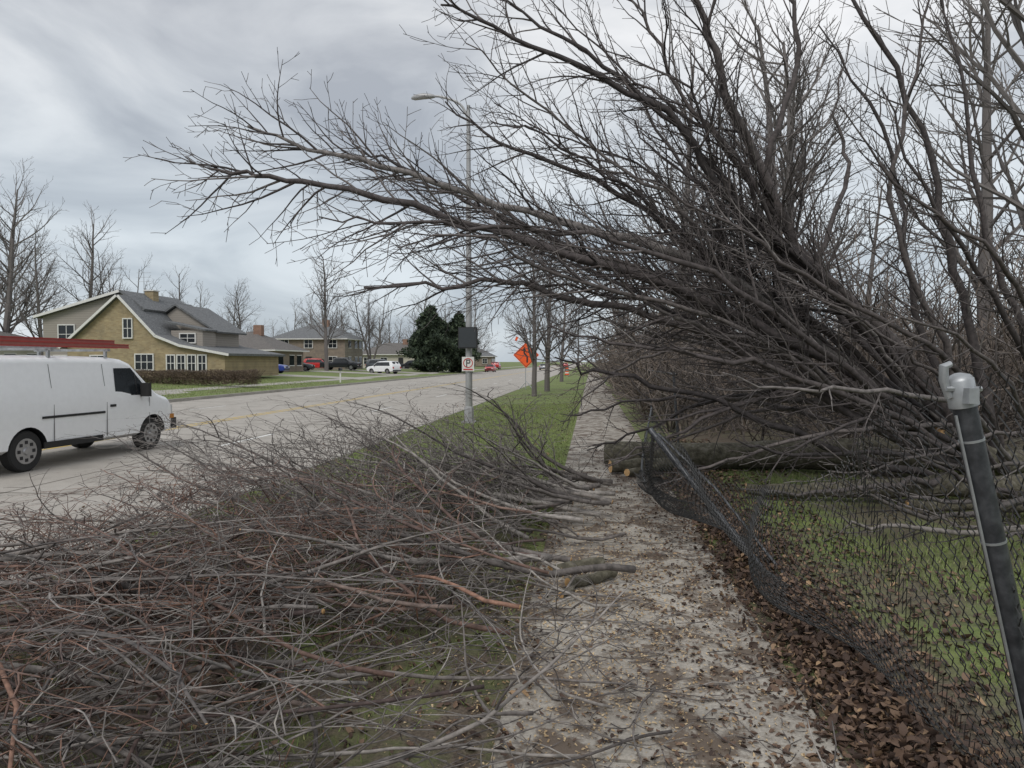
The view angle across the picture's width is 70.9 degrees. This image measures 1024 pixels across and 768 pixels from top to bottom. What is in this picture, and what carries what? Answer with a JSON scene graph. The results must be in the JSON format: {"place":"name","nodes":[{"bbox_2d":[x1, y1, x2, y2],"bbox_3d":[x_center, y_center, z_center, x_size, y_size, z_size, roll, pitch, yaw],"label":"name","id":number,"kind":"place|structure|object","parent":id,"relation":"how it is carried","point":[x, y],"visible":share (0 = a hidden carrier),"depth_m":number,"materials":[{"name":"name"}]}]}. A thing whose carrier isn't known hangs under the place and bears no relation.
{"place":"outdoors","nodes":[
{"label":"outdoors","id":0,"kind":"place"},
{"bbox_2d":[0,363,583,577],"bbox_3d":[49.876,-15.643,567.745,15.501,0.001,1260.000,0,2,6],"label":"road","id":1,"kind":"structure","parent":0,"point":[64,462],"depth_m":19.50,"materials":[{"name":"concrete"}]},
{"bbox_2d":[0,336,175,471],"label":"van","id":2,"kind":"object","parent":1,"relation":"on","point":[47,400],"visible":0.94,"depth_m":14.01,"materials":[{"name":"white paint"}]},
{"bbox_2d":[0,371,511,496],"bbox_3d":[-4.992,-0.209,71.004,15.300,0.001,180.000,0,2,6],"label":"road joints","id":3,"kind":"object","parent":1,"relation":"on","point":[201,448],"visible":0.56,"depth_m":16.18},
{"bbox_2d":[42,369,542,449],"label":"road markings","id":4,"kind":"object","parent":1,"relation":"on","point":[288,410],"visible":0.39,"depth_m":29.41,"materials":[{"name":"paint"}]},
{"bbox_2d":[484,364,495,371],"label":"car","id":5,"kind":"object","parent":1,"relation":"on","point":[490,367],"visible":1,"depth_m":137.44,"materials":[{"name":"red paint"}]},
{"bbox_2d":[153,368,447,394],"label":"driveway","id":6,"kind":"structure","parent":0,"point":[163,392],"depth_m":75.81,"materials":[{"name":"concrete"}]},
{"bbox_2d":[278,364,289,372],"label":"parked car","id":7,"kind":"object","parent":6,"relation":"on","point":[282,368],"visible":0.28,"depth_m":73.92,"materials":[{"name":"blue paint"}]},
{"bbox_2d":[303,362,314,370],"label":"parked car","id":8,"kind":"object","parent":6,"relation":"on","point":[307,367],"visible":0.38,"depth_m":94.35,"materials":[{"name":"grey paint"}]},
{"bbox_2d":[303,358,333,369],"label":"parked suv","id":9,"kind":"object","parent":6,"relation":"on","point":[315,361],"visible":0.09,"depth_m":108.54,"materials":[{"name":"red paint"}]},
{"bbox_2d":[320,357,360,369],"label":"parked pickup truck","id":10,"kind":"object","parent":6,"relation":"on","point":[349,363],"visible":0.77,"depth_m":104.72,"materials":[{"name":"black paint"}]},
{"bbox_2d":[365,359,386,367],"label":"parked suv","id":11,"kind":"object","parent":6,"relation":"on","point":[370,362],"visible":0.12,"depth_m":106.71,"materials":[{"name":"grey paint"}]},
{"bbox_2d":[367,361,400,373],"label":"parked suv","id":12,"kind":"object","parent":6,"relation":"on","point":[388,367],"visible":0.97,"depth_m":95.35,"materials":[{"name":"white paint"}]},
{"bbox_2d":[400,360,417,368],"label":"parked suv","id":13,"kind":"object","parent":6,"relation":"on","point":[405,366],"visible":0.41,"depth_m":133.52,"materials":[{"name":"black paint"}]},
{"bbox_2d":[157,366,524,391],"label":"sidewalk","id":14,"kind":"structure","parent":0,"point":[222,387],"depth_m":56.91,"materials":[{"name":"concrete"}]},
{"bbox_2d":[0,362,1023,767],"bbox_3d":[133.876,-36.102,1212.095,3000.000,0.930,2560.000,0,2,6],"label":"ground","id":15,"kind":"structure","parent":0,"point":[338,734],"depth_m":4.59,"materials":[{"name":"green plant"}]},
{"bbox_2d":[0,331,36,354],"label":"garage","id":16,"kind":"structure","parent":15,"relation":"on","point":[17,352],"depth_m":71.37,"materials":[{"name":"beige"}]},
{"bbox_2d":[4,353,36,354],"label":"windows and door","id":17,"kind":"structure","parent":16,"relation":"in","point":[4,353],"depth_m":70.33,"materials":[{"name":"white glass"}]},
{"bbox_2d":[0,174,57,314],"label":"bare tree","id":18,"kind":"object","parent":15,"relation":"on","point":[6,280],"visible":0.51,"depth_m":80.04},
{"bbox_2d":[0,158,66,332],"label":"bare tree","id":19,"kind":"object","parent":15,"relation":"on","point":[5,327],"visible":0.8,"depth_m":74.14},
{"bbox_2d":[0,218,78,354],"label":"bare tree","id":20,"kind":"object","parent":15,"relation":"on","point":[39,329],"visible":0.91,"depth_m":70.86,"materials":[{"name":"brown plant"}]},
{"bbox_2d":[0,177,79,330],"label":"bare tree","id":21,"kind":"object","parent":15,"relation":"on","point":[8,256],"visible":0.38,"depth_m":88.09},
{"bbox_2d":[38,202,127,300],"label":"bare tree","id":22,"kind":"object","parent":15,"relation":"on","point":[90,283],"visible":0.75,"depth_m":79.29,"materials":[{"name":"brown plant"}]},
{"bbox_2d":[61,224,163,305],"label":"bare tree","id":23,"kind":"object","parent":15,"relation":"on","point":[110,274],"visible":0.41,"depth_m":90.75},
{"bbox_2d":[43,293,278,376],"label":"walls","id":24,"kind":"structure","parent":15,"relation":"on","point":[105,324],"depth_m":59.09,"materials":[{"name":"beige brick"}]},
{"bbox_2d":[53,318,206,370],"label":"windows","id":25,"kind":"structure","parent":24,"relation":"attached to","point":[196,362],"depth_m":58.76,"materials":[{"name":"white glass"}]},
{"bbox_2d":[33,272,284,356],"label":"roof","id":26,"kind":"structure","parent":24,"relation":"on","point":[163,318],"depth_m":61.38,"materials":[{"name":"grey"}]},
{"bbox_2d":[160,267,191,299],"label":"bare tree","id":27,"kind":"object","parent":15,"relation":"on","point":[179,285],"visible":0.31,"depth_m":94.18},
{"bbox_2d":[133,369,270,384],"bbox_3d":[-21.561,-0.482,49.209,10.288,1.124,2.201,0,2,6],"label":"hedge","id":28,"kind":"object","parent":15,"relation":"on","point":[214,374],"visible":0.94,"depth_m":48.91,"materials":[{"name":"plant"}]},
{"bbox_2d":[219,277,272,332],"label":"bare tree","id":29,"kind":"object","parent":15,"relation":"on","point":[239,318],"visible":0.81,"depth_m":98.72,"materials":[{"name":"brown plant"}]},
{"bbox_2d":[0,429,556,767],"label":"brush pile","id":30,"kind":"object","parent":15,"relation":"on","point":[24,622],"visible":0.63,"depth_m":4.21,"materials":[{"name":"red plant"}]},
{"bbox_2d":[269,351,302,371],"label":"walls","id":31,"kind":"structure","parent":15,"relation":"on","point":[295,368],"depth_m":89.11,"materials":[{"name":"brick"}]},
{"bbox_2d":[239,325,309,351],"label":"roof","id":32,"kind":"structure","parent":31,"relation":"on","point":[256,338],"depth_m":86.68,"materials":[{"name":"grey"}]},
{"bbox_2d":[278,355,301,365],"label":"windows and door","id":33,"kind":"structure","parent":31,"relation":"attached to","point":[280,359],"depth_m":89.01,"materials":[{"name":"black glass"}]},
{"bbox_2d":[2,366,570,579],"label":"kerb","id":34,"kind":"structure","parent":15,"relation":"on","point":[230,395],"depth_m":42.18,"materials":[{"name":"concrete"}]},
{"bbox_2d":[0,381,635,659],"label":"brush pile","id":35,"kind":"object","parent":15,"relation":"on","point":[552,490],"visible":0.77,"depth_m":6.92,"materials":[{"name":"grey plant"}]},
{"bbox_2d":[294,234,356,370],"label":"bare tree","id":36,"kind":"object","parent":15,"relation":"on","point":[326,339],"visible":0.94,"depth_m":96.99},
{"bbox_2d":[289,339,362,368],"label":"walls","id":37,"kind":"structure","parent":15,"relation":"on","point":[342,349],"depth_m":115.07,"materials":[{"name":"brick"}]},
{"bbox_2d":[272,320,366,340],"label":"roof","id":38,"kind":"structure","parent":37,"relation":"on","point":[301,333],"depth_m":116.32,"materials":[{"name":"grey"}]},
{"bbox_2d":[280,339,361,364],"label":"windows and door","id":39,"kind":"structure","parent":37,"relation":"attached to","point":[308,343],"depth_m":115.10,"materials":[{"name":"white glass"}]},
{"bbox_2d":[335,274,398,358],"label":"bare tree","id":40,"kind":"object","parent":15,"relation":"on","point":[369,331],"visible":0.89,"depth_m":119.63,"materials":[{"name":"brown plant"}]},
{"bbox_2d":[363,355,413,367],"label":"walls","id":41,"kind":"structure","parent":15,"relation":"on","point":[395,358],"depth_m":145.44,"materials":[{"name":"beige"}]},
{"bbox_2d":[363,357,402,363],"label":"windows and door","id":42,"kind":"structure","parent":41,"relation":"attached to","point":[400,360],"depth_m":145.55,"materials":[{"name":"white glass"}]},
{"bbox_2d":[363,339,408,354],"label":"roof","id":43,"kind":"structure","parent":41,"relation":"on","point":[388,349],"depth_m":147.21,"materials":[{"name":"grey"}]},
{"bbox_2d":[0,470,836,767],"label":"brush pile","id":44,"kind":"object","parent":15,"relation":"on","point":[152,759],"visible":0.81,"depth_m":3.30,"materials":[{"name":"grey plant"}]},
{"bbox_2d":[402,280,439,338],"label":"bare tree","id":45,"kind":"object","parent":15,"relation":"on","point":[426,296],"visible":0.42,"depth_m":149.66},
{"bbox_2d":[396,304,459,371],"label":"pine tree","id":46,"kind":"object","parent":15,"relation":"on","point":[428,347],"visible":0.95,"depth_m":114.11,"materials":[{"name":"green plant"}]},
{"bbox_2d":[411,93,477,423],"bbox_3d":[-1.984,-3.695,21.227,1.986,9.707,0.431,0,2,6],"label":"street lamp","id":47,"kind":"object","parent":15,"relation":"on","point":[467,337],"visible":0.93,"depth_m":21.09,"materials":[{"name":"metal"}]},
{"bbox_2d":[438,294,454,320],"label":"bare tree","id":48,"kind":"object","parent":15,"relation":"on","point":[445,310],"visible":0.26,"depth_m":174.36,"materials":[{"name":"brown plant"}]},
{"bbox_2d":[445,311,482,372],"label":"pine tree","id":49,"kind":"object","parent":15,"relation":"on","point":[457,321],"visible":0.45,"depth_m":117.31,"materials":[{"name":"green plant"}]},
{"bbox_2d":[475,357,494,365],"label":"walls","id":50,"kind":"structure","parent":15,"relation":"on","point":[489,361],"depth_m":202.06,"materials":[{"name":"brick"}]},
{"bbox_2d":[476,348,497,356],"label":"roof","id":51,"kind":"structure","parent":50,"relation":"on","point":[485,354],"depth_m":202.85,"materials":[{"name":"grey"}]},
{"bbox_2d":[482,359,494,363],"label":"windows and door","id":52,"kind":"structure","parent":50,"relation":"attached to","point":[484,361],"depth_m":201.93,"materials":[{"name":"white glass"}]},
{"bbox_2d":[492,362,500,368],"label":"parked car","id":53,"kind":"object","parent":15,"relation":"on","point":[497,365],"visible":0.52,"depth_m":166.55,"materials":[{"name":"red paint"}]},
{"bbox_2d":[0,392,1023,767],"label":"fallen leaves","id":54,"kind":"object","parent":15,"relation":"on","point":[858,692],"visible":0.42,"depth_m":4.02,"materials":[{"name":"brown plant"}]},
{"bbox_2d":[514,337,538,388],"bbox_3d":[0.942,-1.322,47.702,1.720,3.600,0.761,0,2,6],"label":"road work sign","id":55,"kind":"object","parent":15,"relation":"on","point":[525,361],"visible":0.7,"depth_m":47.65,"materials":[{"name":"orange plastic"}]},
{"bbox_2d":[493,202,571,396],"bbox_3d":[1.538,-4.262,36.751,4.758,9.959,5.268,1,2,26],"label":"bare tree","id":56,"kind":"object","parent":15,"relation":"on","point":[534,362],"visible":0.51,"depth_m":36.53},
{"bbox_2d":[510,212,601,391],"bbox_3d":[2.567,-4.736,42.925,5.453,10.512,5.432,0,2,0],"label":"bare tree","id":57,"kind":"object","parent":15,"relation":"on","point":[547,375],"visible":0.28,"depth_m":42.48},
{"bbox_2d":[539,267,591,381],"bbox_3d":[4.225,-5.947,64.329,6.127,11.619,5.963,0,2,-14],"label":"bare tree","id":58,"kind":"object","parent":15,"relation":"on","point":[562,347],"visible":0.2,"depth_m":63.88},
{"bbox_2d":[123,0,1023,549],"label":"fallen tree","id":59,"kind":"object","parent":15,"relation":"on","point":[765,306],"visible":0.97,"depth_m":8.62,"materials":[{"name":"brown plant"}]},
{"bbox_2d":[161,142,1023,367],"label":"distant trees","id":60,"kind":"object","parent":15,"relation":"on","point":[872,268],"visible":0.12,"depth_m":100.82,"materials":[{"name":"brown plant"}]},
{"bbox_2d":[574,238,653,341],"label":"bare tree","id":61,"kind":"object","parent":15,"relation":"on","point":[596,318],"visible":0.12,"depth_m":89.80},
{"bbox_2d":[597,24,756,346],"bbox_3d":[9.531,-9.261,36.744,10.217,20.004,9.666,-1,2,-31],"label":"bare tree","id":62,"kind":"object","parent":15,"relation":"on","point":[685,185],"visible":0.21,"depth_m":37.01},
{"bbox_2d":[600,111,760,332],"bbox_3d":[11.704,-9.624,50.582,11.451,19.918,10.004,0,2,14],"label":"bare tree","id":63,"kind":"object","parent":15,"relation":"on","point":[694,194],"visible":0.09,"depth_m":49.94,"materials":[{"name":"plant"}]},
{"bbox_2d":[640,172,763,304],"bbox_3d":[16.692,-9.664,61.160,11.956,19.508,11.272,0,2,9],"label":"bare tree","id":64,"kind":"object","parent":15,"relation":"on","point":[705,242],"visible":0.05,"depth_m":61.12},
{"bbox_2d":[629,0,899,329],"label":"bare tree","id":65,"kind":"object","parent":15,"relation":"on","point":[744,3],"visible":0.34,"depth_m":31.81,"materials":[{"name":"plant"}]},
{"bbox_2d":[542,202,1023,473],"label":"undergrowth thicket","id":66,"kind":"object","parent":15,"relation":"on","point":[1015,368],"visible":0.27,"depth_m":15.50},
{"bbox_2d":[691,0,897,332],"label":"bare tree","id":67,"kind":"object","parent":15,"relation":"on","point":[790,117],"visible":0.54,"depth_m":26.76,"materials":[{"name":"plant"}]},
{"bbox_2d":[724,39,891,281],"bbox_3d":[15.939,-9.528,40.500,10.744,20.545,9.413,1,2,17],"label":"bare tree","id":68,"kind":"object","parent":15,"relation":"on","point":[754,115],"visible":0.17,"depth_m":40.47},
{"bbox_2d":[625,361,1023,767],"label":"chain link fence","id":69,"kind":"object","parent":15,"relation":"on","point":[961,393],"visible":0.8,"depth_m":2.94,"materials":[{"name":"metal"}]},
{"bbox_2d":[832,0,1023,361],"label":"bare tree","id":70,"kind":"object","parent":15,"relation":"on","point":[983,148],"visible":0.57,"depth_m":21.98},
{"bbox_2d":[856,0,1023,436],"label":"bare tree","id":71,"kind":"object","parent":15,"relation":"on","point":[1014,110],"visible":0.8,"depth_m":15.49,"materials":[{"name":"plant"}]},
{"bbox_2d":[958,48,1023,313],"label":"bare tree","id":72,"kind":"object","parent":15,"relation":"on","point":[1015,177],"visible":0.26,"depth_m":35.73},
{"bbox_2d":[0,0,1023,361],"label":"sky","id":73,"kind":"structure","parent":0,"point":[83,83],"materials":[{"name":"grey"}]},
{"bbox_2d":[488,372,848,767],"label":"sidewalk","id":74,"kind":"structure","parent":0,"point":[586,424],"depth_m":4.10,"materials":[{"name":"concrete"}]},
{"bbox_2d":[547,557,617,597],"bbox_3d":[0.471,1.486,5.601,0.474,0.129,0.840,2,2,42],"label":"cut log","id":75,"kind":"object","parent":74,"relation":"on","point":[599,577],"visible":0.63,"depth_m":5.57,"materials":[{"name":"brown wood"}]},
{"bbox_2d":[363,487,841,767],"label":"sawdust chips","id":76,"kind":"object","parent":74,"relation":"on","point":[678,758],"visible":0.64,"depth_m":4.06,"materials":[{"name":"brown wood"}]},
{"bbox_2d":[608,458,674,476],"bbox_3d":[2.027,1.254,10.917,1.024,0.238,0.526,0,2,-9],"label":"cut log","id":77,"kind":"object","parent":74,"relation":"on","point":[629,467],"visible":0.59,"depth_m":10.94,"materials":[{"name":"brown wood"}]},
{"bbox_2d":[274,436,1023,767],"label":"twig litter","id":78,"kind":"object","parent":74,"relation":"on","point":[654,640],"visible":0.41,"depth_m":4.20,"materials":[{"name":"brown plant"}]}
]}

